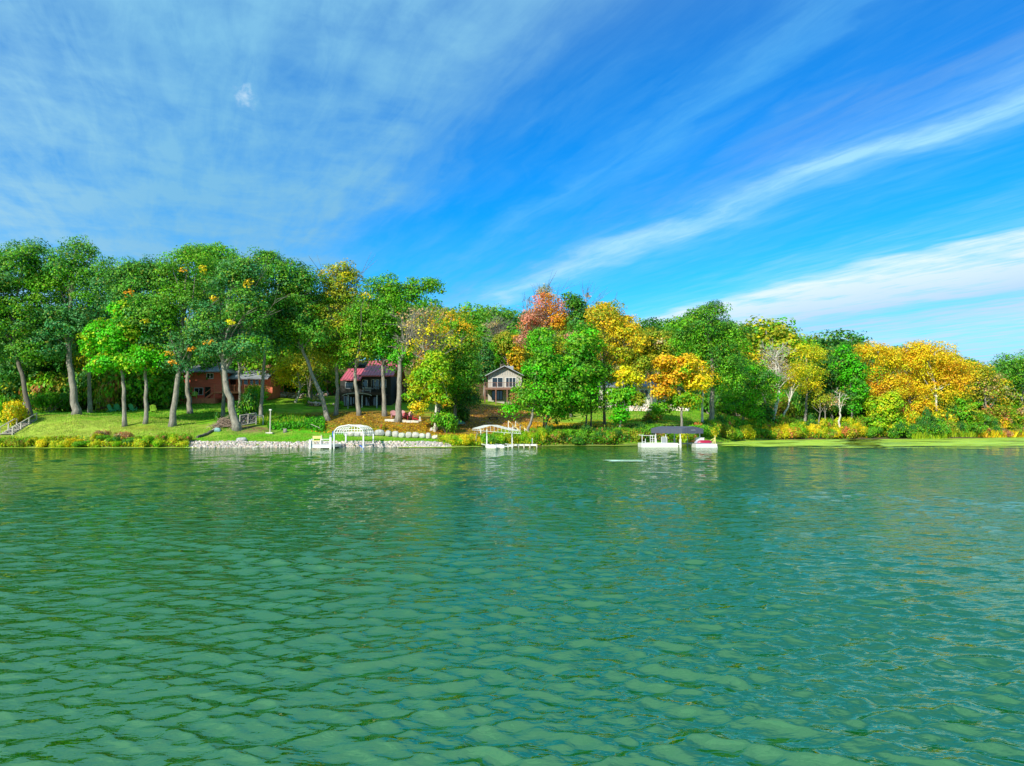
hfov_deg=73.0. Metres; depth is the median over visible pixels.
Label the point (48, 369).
shrub
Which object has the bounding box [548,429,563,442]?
shrub
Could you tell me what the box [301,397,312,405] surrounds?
shrub
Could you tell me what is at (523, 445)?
dock
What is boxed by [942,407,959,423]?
shrub
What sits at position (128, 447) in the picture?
duckweed mat
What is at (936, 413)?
shrub
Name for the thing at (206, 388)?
door
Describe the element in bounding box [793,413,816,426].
shrub
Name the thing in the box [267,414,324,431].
ground cover plants
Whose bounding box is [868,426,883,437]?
shrub
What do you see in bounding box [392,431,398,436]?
boulder
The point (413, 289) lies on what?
broadleaf tree
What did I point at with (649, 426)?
shrub
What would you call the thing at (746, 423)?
shrub
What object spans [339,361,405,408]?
black house
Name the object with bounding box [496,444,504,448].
float ramp
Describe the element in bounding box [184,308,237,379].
forest tree
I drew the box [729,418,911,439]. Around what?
waterline plants
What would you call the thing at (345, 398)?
door
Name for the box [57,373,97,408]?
shrub
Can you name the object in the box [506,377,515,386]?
window
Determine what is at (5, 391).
shrub
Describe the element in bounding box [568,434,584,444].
shrub
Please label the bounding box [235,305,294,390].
forest tree
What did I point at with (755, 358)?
forest tree
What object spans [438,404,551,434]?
fallen leaves
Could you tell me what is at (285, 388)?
shrub
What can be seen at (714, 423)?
shrub
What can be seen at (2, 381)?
shrub
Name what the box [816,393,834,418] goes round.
broadleaf tree
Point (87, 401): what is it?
shrub
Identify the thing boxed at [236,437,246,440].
boulder
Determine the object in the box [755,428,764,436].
shrub
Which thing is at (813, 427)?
shrub
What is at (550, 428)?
shrub
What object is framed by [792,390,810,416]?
shrub
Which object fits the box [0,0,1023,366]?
sky
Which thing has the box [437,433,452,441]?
shrub
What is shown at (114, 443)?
shrub
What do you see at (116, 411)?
lawn grass
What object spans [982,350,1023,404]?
broadleaf tree
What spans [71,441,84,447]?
shrub
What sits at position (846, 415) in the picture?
shrub
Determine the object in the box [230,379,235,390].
door
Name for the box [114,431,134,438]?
shrub
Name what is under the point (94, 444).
shrub
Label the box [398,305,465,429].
half bare tree
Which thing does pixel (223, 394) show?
broadleaf tree
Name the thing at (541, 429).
shrub
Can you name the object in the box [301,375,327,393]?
shrub
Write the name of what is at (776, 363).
half bare tree
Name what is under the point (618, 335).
broadleaf tree
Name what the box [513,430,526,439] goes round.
shrub
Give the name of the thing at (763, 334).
forest tree
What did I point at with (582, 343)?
broadleaf tree
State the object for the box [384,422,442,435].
fallen leaves
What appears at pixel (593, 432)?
shrub
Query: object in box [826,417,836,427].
shrub
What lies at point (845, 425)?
shrub
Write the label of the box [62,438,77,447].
shrub
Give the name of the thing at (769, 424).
shrub
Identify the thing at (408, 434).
boulder
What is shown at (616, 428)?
shrub
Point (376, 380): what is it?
window
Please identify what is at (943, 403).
shrub
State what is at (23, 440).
shrub
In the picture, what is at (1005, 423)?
shrub
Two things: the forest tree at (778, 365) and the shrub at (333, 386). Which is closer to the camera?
the shrub at (333, 386)
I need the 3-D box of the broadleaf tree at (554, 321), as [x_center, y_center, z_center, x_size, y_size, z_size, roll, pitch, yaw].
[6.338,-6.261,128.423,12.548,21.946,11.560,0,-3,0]
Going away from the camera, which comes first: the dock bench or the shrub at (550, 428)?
the dock bench
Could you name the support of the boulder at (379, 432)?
on the ground at (284, 405)
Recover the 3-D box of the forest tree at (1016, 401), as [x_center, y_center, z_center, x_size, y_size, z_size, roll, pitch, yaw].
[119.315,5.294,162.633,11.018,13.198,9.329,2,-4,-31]
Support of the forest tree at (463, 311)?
on the ground at (284, 405)
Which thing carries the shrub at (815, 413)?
on the ground at (284, 405)
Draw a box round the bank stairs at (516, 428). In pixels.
[508,421,526,430]
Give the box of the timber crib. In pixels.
[239,413,263,424]
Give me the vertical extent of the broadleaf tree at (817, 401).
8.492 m
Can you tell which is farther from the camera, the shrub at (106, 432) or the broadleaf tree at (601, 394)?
the broadleaf tree at (601, 394)
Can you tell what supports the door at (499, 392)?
in the grey house at (502, 380)
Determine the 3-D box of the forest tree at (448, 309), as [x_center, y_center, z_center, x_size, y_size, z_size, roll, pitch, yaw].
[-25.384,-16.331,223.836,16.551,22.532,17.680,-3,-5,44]
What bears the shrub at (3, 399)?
on the ground at (284, 405)
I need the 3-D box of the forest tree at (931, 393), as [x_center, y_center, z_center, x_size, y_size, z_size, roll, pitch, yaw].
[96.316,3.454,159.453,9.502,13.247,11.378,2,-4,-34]
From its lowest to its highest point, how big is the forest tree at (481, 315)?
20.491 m
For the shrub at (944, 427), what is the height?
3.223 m
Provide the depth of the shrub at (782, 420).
125.11 m
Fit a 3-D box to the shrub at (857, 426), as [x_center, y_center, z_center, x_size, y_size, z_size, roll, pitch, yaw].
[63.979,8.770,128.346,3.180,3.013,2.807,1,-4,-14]
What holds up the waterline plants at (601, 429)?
on the ground at (284, 405)
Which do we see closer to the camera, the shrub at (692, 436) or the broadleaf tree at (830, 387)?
the shrub at (692, 436)
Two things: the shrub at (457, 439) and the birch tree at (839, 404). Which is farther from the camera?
the birch tree at (839, 404)
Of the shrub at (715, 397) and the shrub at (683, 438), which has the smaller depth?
the shrub at (683, 438)
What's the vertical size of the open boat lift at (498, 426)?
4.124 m
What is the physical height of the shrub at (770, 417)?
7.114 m
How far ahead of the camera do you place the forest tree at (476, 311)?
214.34 m
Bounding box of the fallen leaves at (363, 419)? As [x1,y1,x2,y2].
[291,411,442,433]
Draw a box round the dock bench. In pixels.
[311,436,322,444]
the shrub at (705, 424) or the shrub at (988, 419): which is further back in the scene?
the shrub at (988, 419)
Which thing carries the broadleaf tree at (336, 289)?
on the ground at (284, 405)
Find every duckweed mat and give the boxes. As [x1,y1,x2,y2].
[44,447,190,447]
[721,439,883,447]
[837,437,1023,448]
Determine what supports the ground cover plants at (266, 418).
on the ground at (284, 405)
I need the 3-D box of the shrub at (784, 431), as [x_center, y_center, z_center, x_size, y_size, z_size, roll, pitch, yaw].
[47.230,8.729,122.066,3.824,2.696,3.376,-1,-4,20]
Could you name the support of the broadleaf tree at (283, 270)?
on the ground at (284, 405)
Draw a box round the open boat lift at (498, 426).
[472,425,520,447]
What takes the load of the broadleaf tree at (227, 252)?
on the ground at (284, 405)
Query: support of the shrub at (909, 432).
on the ground at (284, 405)
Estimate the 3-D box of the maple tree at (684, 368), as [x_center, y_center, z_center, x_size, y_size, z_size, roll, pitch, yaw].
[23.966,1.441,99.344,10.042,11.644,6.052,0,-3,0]
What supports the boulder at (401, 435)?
on the ground at (284, 405)
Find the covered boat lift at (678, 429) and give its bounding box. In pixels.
[651,426,702,446]
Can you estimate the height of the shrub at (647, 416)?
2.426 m
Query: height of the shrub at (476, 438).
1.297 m
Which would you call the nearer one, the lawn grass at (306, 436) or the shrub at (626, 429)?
the lawn grass at (306, 436)
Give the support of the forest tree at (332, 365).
on the ground at (284, 405)
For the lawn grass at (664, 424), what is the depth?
110.68 m
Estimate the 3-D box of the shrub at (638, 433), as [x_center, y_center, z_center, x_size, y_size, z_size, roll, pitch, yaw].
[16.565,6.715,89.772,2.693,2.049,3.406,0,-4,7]
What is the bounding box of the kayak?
[697,440,711,443]
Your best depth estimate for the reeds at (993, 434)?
143.00 m
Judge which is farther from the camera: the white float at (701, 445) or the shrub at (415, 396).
the shrub at (415, 396)
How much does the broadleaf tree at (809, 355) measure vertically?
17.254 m
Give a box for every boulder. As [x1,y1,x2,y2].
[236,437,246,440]
[375,429,384,435]
[385,430,391,436]
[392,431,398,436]
[398,433,405,437]
[406,432,411,437]
[412,432,418,437]
[419,433,425,437]
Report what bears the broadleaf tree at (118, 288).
on the ground at (284, 405)
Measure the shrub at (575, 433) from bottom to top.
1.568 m
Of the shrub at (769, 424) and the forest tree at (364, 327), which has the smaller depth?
the shrub at (769, 424)
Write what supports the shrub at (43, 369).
on the ground at (284, 405)
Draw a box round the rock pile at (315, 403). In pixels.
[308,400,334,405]
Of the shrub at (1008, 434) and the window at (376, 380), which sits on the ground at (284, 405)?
the shrub at (1008, 434)
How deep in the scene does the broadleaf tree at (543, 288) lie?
138.10 m
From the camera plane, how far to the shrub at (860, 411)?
145.63 m
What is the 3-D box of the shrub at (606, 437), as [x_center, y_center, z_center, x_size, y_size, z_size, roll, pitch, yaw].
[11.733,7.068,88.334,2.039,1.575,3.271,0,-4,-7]
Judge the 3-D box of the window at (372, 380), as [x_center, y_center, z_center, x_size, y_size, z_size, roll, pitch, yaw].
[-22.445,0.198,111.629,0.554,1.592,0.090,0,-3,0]
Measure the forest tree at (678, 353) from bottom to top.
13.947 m
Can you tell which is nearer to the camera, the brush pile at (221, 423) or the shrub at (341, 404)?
the brush pile at (221, 423)
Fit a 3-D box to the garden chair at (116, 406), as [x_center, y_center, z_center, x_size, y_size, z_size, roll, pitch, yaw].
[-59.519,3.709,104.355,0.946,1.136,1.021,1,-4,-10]
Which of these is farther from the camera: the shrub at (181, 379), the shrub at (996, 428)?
the shrub at (996, 428)
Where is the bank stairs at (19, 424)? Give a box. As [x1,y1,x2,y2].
[0,413,36,434]
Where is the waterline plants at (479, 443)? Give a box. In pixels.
[443,434,545,445]
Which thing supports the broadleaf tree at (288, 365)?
on the ground at (284, 405)
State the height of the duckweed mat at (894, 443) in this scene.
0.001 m
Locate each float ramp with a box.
[485,444,496,448]
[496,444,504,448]
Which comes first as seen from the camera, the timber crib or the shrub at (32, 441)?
the shrub at (32, 441)
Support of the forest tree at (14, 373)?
on the ground at (284, 405)
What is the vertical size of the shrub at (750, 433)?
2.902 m
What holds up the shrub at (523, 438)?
on the ground at (284, 405)
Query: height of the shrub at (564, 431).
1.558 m
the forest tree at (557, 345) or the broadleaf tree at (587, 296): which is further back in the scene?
the forest tree at (557, 345)
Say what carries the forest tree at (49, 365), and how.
on the ground at (284, 405)
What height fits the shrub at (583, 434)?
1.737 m
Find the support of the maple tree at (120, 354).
on the ground at (284, 405)
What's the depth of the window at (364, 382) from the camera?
111.61 m
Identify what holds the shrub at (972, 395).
on the ground at (284, 405)
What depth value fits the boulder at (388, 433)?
86.55 m
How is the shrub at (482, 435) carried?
on the ground at (284, 405)
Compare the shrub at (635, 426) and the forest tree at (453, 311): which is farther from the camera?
the forest tree at (453, 311)
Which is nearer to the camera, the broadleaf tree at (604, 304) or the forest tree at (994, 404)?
the broadleaf tree at (604, 304)
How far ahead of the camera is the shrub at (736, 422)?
117.41 m
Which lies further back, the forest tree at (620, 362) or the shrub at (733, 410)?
the forest tree at (620, 362)
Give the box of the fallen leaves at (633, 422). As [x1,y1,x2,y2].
[580,418,689,426]
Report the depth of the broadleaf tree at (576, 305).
126.12 m
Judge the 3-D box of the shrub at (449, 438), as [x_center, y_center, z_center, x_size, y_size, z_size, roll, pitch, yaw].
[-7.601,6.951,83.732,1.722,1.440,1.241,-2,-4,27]
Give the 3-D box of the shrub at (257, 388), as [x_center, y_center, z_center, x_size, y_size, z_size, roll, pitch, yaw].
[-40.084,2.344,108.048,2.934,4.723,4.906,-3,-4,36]
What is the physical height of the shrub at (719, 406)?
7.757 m
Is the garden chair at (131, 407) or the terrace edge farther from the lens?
the garden chair at (131, 407)
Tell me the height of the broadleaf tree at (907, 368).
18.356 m
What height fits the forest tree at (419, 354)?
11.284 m
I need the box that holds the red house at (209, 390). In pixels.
[180,361,284,403]
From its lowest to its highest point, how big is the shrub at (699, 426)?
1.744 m
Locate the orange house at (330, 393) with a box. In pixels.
[324,380,333,394]
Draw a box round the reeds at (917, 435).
[912,430,1017,438]
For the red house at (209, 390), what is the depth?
118.31 m
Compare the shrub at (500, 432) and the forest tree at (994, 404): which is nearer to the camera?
the shrub at (500, 432)
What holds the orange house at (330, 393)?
on the ground at (284, 405)
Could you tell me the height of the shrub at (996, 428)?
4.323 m
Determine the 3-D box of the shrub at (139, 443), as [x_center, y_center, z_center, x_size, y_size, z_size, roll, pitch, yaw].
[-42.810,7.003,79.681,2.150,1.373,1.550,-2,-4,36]
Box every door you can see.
[205,387,210,396]
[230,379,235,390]
[343,396,347,405]
[349,396,354,405]
[365,396,370,405]
[372,396,377,405]
[492,390,494,399]
[497,390,502,399]
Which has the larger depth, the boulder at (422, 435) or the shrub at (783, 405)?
the shrub at (783, 405)
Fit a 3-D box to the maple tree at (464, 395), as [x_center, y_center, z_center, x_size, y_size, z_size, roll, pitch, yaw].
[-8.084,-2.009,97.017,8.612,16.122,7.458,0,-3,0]
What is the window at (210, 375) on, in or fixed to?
in the red house at (209, 390)
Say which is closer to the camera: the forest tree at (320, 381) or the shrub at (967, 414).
the forest tree at (320, 381)
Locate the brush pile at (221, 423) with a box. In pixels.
[207,415,242,428]
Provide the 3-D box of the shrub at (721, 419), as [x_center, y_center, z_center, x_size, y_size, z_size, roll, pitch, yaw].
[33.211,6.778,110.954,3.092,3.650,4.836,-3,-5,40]
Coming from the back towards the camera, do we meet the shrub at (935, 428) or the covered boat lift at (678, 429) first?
the shrub at (935, 428)
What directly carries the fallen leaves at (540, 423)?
on the ground at (284, 405)
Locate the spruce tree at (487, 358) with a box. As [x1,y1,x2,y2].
[471,337,497,396]
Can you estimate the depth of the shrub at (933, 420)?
136.87 m
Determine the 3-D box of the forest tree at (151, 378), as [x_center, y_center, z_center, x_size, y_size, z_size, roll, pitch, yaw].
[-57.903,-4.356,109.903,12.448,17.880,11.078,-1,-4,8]
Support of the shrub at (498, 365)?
on the ground at (284, 405)
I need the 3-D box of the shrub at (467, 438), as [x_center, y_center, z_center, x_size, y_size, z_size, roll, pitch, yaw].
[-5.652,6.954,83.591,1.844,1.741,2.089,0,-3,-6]
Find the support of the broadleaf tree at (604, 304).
on the ground at (284, 405)
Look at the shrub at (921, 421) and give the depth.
130.92 m
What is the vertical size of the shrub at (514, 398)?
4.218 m
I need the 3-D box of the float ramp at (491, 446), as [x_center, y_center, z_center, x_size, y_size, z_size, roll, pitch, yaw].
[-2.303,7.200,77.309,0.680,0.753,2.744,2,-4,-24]
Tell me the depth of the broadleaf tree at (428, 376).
89.48 m
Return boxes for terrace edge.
[385,419,418,422]
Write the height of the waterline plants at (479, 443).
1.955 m
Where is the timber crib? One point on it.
(245, 419)
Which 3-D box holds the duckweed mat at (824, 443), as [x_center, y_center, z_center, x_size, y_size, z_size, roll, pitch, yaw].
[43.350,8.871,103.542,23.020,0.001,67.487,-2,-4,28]
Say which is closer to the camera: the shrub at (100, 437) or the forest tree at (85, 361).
the shrub at (100, 437)
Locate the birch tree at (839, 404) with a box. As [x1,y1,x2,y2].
[822,388,847,427]
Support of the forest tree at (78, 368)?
on the ground at (284, 405)
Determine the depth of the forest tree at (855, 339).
212.05 m
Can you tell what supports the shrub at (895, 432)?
on the ground at (284, 405)
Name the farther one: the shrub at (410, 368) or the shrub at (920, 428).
the shrub at (410, 368)
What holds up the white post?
on the ground at (284, 405)
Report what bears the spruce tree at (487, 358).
on the ground at (284, 405)
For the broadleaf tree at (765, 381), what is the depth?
120.69 m
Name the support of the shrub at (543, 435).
on the ground at (284, 405)
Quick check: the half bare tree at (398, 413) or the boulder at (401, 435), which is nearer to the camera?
the boulder at (401, 435)
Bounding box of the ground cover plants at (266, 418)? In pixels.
[255,410,307,424]
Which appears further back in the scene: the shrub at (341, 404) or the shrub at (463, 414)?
the shrub at (341, 404)
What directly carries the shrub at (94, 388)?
on the ground at (284, 405)
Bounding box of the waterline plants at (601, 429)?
[536,423,738,444]
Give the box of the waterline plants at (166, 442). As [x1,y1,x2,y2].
[0,435,188,447]
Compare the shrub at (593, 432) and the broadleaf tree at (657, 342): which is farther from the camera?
the broadleaf tree at (657, 342)
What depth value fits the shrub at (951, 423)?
134.21 m
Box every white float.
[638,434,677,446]
[691,438,717,447]
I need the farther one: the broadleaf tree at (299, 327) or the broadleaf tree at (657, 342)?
the broadleaf tree at (657, 342)
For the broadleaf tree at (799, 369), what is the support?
on the ground at (284, 405)
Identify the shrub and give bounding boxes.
[0,377,16,396]
[0,385,21,403]
[0,394,13,422]
[0,399,30,425]
[3,436,13,446]
[6,438,23,447]
[18,372,67,411]
[20,437,33,445]
[22,390,80,411]
[24,437,38,445]
[28,365,51,372]
[35,439,46,447]
[39,363,56,374]
[44,436,56,442]
[45,370,68,381]
[48,440,61,447]
[55,367,96,410]
[56,441,65,447]
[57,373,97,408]
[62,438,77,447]
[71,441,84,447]
[74,440,91,445]
[80,392,101,409]
[84,371,103,406]
[87,440,100,447]
[89,433,103,440]
[91,429,111,436]
[93,367,133,411]
[95,372,153,408]
[96,435,110,439]
[110,441,125,446]
[111,435,132,445]
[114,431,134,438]
[120,378,183,409]
[133,438,149,447]
[140,435,154,443]
[142,380,193,408]
[151,439,162,446]
[156,432,169,439]
[162,374,185,384]
[166,433,178,438]
[169,436,178,442]
[173,441,189,446]
[178,433,194,440]
[213,411,229,421]
[234,389,258,418]
[239,384,270,407]
[284,383,297,392]
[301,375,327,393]
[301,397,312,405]
[326,371,344,393]
[334,401,344,408]
[379,424,385,429]
[396,379,412,401]
[405,342,421,375]
[405,385,427,401]
[430,412,460,433]
[432,398,470,421]
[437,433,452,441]
[443,435,455,443]
[452,436,463,445]
[459,433,471,445]
[472,435,480,442]
[477,432,492,442]
[483,436,500,443]
[487,353,506,381]
[493,433,509,443]
[497,429,514,434]
[503,433,515,443]
[508,391,530,406]
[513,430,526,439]
[516,435,531,443]
[528,431,541,443]
[529,428,539,432]
[537,427,545,434]
[540,431,550,442]
[544,423,555,432]
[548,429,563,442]
[555,428,578,437]
[558,429,573,438]
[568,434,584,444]
[578,424,595,432]
[578,430,589,439]
[588,430,604,436]
[588,431,605,441]
[597,433,612,442]
[600,430,618,443]
[604,427,622,437]
[611,426,628,431]
[619,427,632,436]
[630,427,649,442]
[631,425,647,440]
[636,419,655,428]
[642,410,664,422]
[645,423,658,436]
[675,433,689,444]
[685,433,696,441]
[689,424,705,434]
[690,385,729,416]
[695,424,712,437]
[700,420,715,435]
[706,385,729,412]
[707,418,722,434]
[707,425,719,437]
[714,414,727,423]
[720,422,734,438]
[721,414,734,427]
[727,397,746,417]
[730,415,744,426]
[730,426,738,439]
[733,430,743,438]
[739,424,755,438]
[740,419,755,428]
[744,400,777,421]
[745,418,759,427]
[751,417,766,428]
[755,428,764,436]
[759,428,774,437]
[760,424,775,437]
[763,421,776,427]
[769,425,790,438]
[770,394,797,417]
[774,414,790,424]
[774,427,782,438]
[781,385,796,411]
[787,417,798,424]
[787,426,804,437]
[788,422,807,437]
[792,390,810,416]
[793,393,826,418]
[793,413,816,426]
[802,395,837,419]
[807,423,821,434]
[815,417,828,429]
[817,427,828,438]
[826,387,861,420]
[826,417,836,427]
[827,428,837,438]
[829,425,843,431]
[833,416,847,426]
[833,428,841,437]
[836,387,867,417]
[840,421,852,428]
[841,426,857,438]
[851,422,862,433]
[855,415,867,426]
[859,426,868,435]
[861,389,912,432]
[862,428,873,437]
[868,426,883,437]
[886,421,908,438]
[900,424,917,437]
[902,409,921,423]
[904,382,948,412]
[909,423,925,433]
[914,406,932,422]
[915,417,928,432]
[919,418,931,433]
[924,422,943,437]
[930,416,935,423]
[932,408,945,422]
[932,422,951,435]
[934,396,955,409]
[941,419,959,436]
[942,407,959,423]
[945,382,988,409]
[956,420,968,436]
[968,396,999,411]
[968,424,986,433]
[977,424,990,432]
[978,414,999,427]
[980,419,1002,434]
[992,416,1012,430]
[1001,427,1013,436]
[1010,423,1023,436]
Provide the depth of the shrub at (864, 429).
127.23 m
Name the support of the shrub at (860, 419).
on the ground at (284, 405)
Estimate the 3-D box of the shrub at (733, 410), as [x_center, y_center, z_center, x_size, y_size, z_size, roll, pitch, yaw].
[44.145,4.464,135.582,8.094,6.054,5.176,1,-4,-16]
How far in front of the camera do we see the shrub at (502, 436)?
84.48 m
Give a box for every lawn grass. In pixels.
[0,414,196,441]
[33,402,275,420]
[194,427,442,443]
[581,408,758,442]
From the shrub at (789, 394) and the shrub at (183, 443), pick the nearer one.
the shrub at (183, 443)
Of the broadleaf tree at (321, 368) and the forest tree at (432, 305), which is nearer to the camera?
the broadleaf tree at (321, 368)
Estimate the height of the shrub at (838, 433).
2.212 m
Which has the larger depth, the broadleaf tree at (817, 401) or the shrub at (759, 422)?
the broadleaf tree at (817, 401)
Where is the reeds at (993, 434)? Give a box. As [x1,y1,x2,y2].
[978,429,1023,437]
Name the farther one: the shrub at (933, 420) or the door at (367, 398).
the shrub at (933, 420)
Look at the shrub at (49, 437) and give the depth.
80.19 m
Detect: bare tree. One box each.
[384,300,434,421]
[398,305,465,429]
[481,308,517,366]
[513,293,531,324]
[749,341,804,421]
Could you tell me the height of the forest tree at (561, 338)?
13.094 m
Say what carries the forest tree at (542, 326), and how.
on the ground at (284, 405)
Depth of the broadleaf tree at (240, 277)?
87.50 m
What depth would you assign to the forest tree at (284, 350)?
131.26 m
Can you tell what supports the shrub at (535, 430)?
on the ground at (284, 405)
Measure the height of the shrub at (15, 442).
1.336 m
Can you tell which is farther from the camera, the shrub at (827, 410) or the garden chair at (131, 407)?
the shrub at (827, 410)
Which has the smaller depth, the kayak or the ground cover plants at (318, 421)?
the kayak
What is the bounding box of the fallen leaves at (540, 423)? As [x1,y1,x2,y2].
[522,422,608,430]
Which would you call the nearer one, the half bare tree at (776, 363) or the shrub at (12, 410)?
the shrub at (12, 410)
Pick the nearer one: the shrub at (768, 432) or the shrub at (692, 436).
the shrub at (692, 436)
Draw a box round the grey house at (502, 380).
[484,365,523,403]
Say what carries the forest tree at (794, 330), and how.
on the ground at (284, 405)
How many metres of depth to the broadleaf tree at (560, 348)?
112.17 m
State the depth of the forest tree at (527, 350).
158.53 m
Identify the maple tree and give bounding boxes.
[76,299,171,426]
[426,312,483,415]
[645,352,712,425]
[900,339,982,414]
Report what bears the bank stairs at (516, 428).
on the ground at (284, 405)
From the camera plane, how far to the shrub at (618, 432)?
89.17 m
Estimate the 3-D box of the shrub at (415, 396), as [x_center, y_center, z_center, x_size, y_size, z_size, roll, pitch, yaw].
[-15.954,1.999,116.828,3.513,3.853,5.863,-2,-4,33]
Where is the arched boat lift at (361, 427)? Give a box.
[332,424,373,448]
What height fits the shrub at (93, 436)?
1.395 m
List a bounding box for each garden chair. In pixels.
[106,404,115,411]
[113,404,121,410]
[128,404,136,410]
[150,405,156,411]
[402,412,407,419]
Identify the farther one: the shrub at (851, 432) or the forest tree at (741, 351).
the forest tree at (741, 351)
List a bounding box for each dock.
[309,435,342,448]
[507,444,536,447]
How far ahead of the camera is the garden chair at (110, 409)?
103.59 m
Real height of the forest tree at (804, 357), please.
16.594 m
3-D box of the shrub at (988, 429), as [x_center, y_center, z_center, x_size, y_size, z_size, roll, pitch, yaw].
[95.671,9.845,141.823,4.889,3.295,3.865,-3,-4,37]
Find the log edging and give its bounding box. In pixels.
[196,427,217,437]
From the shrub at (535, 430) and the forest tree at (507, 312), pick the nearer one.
the shrub at (535, 430)
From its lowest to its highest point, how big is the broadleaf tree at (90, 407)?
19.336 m
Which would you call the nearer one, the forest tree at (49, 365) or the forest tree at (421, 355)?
the forest tree at (49, 365)
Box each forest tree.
[0,304,65,405]
[37,308,65,373]
[44,357,78,372]
[58,309,87,375]
[65,344,113,403]
[118,319,194,407]
[183,351,217,375]
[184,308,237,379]
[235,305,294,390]
[274,299,307,391]
[283,323,342,399]
[289,303,346,394]
[346,300,386,360]
[395,297,442,339]
[405,338,427,367]
[414,320,459,373]
[415,297,451,336]
[429,306,473,338]
[442,310,477,333]
[458,301,491,328]
[466,328,485,359]
[469,303,509,336]
[472,305,528,338]
[484,328,505,354]
[505,326,550,377]
[513,310,532,329]
[524,313,564,332]
[530,332,562,356]
[556,330,565,355]
[596,351,625,380]
[625,317,661,351]
[652,338,690,381]
[656,313,688,340]
[724,344,747,359]
[724,354,753,393]
[738,314,818,367]
[744,349,767,367]
[766,357,794,374]
[782,326,802,350]
[790,343,831,384]
[798,333,824,347]
[805,346,834,356]
[807,328,887,379]
[830,334,876,353]
[860,370,904,401]
[911,379,953,411]
[955,356,985,385]
[989,382,1009,411]
[1005,384,1023,408]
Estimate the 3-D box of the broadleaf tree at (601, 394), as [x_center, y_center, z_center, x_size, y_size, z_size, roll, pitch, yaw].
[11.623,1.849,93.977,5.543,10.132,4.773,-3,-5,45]
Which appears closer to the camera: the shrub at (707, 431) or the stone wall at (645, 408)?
the shrub at (707, 431)
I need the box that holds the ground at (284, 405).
[0,360,1008,447]
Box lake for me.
[0,437,1023,765]
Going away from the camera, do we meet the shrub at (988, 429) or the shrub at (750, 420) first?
the shrub at (750, 420)
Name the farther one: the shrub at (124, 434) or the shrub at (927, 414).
the shrub at (927, 414)
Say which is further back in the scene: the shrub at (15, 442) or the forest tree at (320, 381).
the forest tree at (320, 381)
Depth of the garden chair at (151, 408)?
102.60 m
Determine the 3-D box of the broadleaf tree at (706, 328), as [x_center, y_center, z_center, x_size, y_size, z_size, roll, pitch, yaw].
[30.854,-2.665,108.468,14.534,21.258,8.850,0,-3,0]
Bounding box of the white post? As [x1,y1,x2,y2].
[266,409,272,433]
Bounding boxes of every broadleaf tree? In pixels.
[0,236,59,418]
[8,234,121,414]
[71,286,115,412]
[90,254,179,423]
[119,243,221,426]
[174,241,246,412]
[182,252,290,430]
[202,280,249,416]
[228,319,262,402]
[240,245,310,418]
[267,264,335,420]
[268,352,324,402]
[296,345,329,397]
[299,255,379,415]
[328,270,404,415]
[366,276,446,416]
[401,348,453,431]
[487,330,528,371]
[498,326,574,431]
[512,290,573,356]
[528,273,574,315]
[545,320,608,425]
[555,332,574,416]
[560,291,588,355]
[572,359,602,425]
[574,279,614,304]
[583,292,651,409]
[585,300,649,427]
[590,360,615,426]
[603,365,646,428]
[623,326,677,409]
[663,299,755,420]
[698,360,721,422]
[717,357,787,419]
[779,361,808,417]
[781,342,830,420]
[796,347,855,419]
[806,389,830,422]
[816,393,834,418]
[828,342,871,417]
[851,339,916,401]
[883,343,931,413]
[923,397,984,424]
[961,360,1019,424]
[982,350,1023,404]
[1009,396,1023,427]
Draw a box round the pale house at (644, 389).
[594,381,664,404]
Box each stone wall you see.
[280,391,319,399]
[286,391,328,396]
[626,405,688,410]
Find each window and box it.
[194,388,202,394]
[206,373,213,378]
[345,382,352,388]
[362,380,367,387]
[371,379,374,388]
[375,379,378,388]
[492,377,502,386]
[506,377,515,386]
[640,390,648,396]
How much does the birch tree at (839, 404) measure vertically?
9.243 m
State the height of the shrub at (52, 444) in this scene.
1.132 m
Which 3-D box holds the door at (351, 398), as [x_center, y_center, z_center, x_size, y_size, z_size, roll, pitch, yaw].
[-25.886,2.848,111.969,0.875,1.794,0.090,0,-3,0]
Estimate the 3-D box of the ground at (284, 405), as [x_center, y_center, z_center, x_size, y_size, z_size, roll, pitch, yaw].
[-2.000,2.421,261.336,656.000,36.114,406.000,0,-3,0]
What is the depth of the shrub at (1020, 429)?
148.18 m
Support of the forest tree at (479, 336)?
on the ground at (284, 405)
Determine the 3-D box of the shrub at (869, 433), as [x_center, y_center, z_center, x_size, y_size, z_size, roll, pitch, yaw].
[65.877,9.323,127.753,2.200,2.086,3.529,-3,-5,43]
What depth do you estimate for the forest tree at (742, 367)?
151.36 m
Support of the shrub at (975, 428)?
on the ground at (284, 405)
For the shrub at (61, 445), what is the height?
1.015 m
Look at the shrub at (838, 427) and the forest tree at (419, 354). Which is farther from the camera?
the forest tree at (419, 354)
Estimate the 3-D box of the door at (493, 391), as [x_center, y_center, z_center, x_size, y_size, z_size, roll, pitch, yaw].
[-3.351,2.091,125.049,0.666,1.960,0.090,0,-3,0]
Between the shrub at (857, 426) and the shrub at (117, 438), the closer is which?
the shrub at (117, 438)
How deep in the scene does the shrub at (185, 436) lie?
80.98 m
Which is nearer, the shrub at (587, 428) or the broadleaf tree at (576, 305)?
the shrub at (587, 428)
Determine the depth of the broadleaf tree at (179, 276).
88.73 m
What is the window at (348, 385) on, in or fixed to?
in the black house at (368, 378)
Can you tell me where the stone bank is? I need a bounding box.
[188,440,451,447]

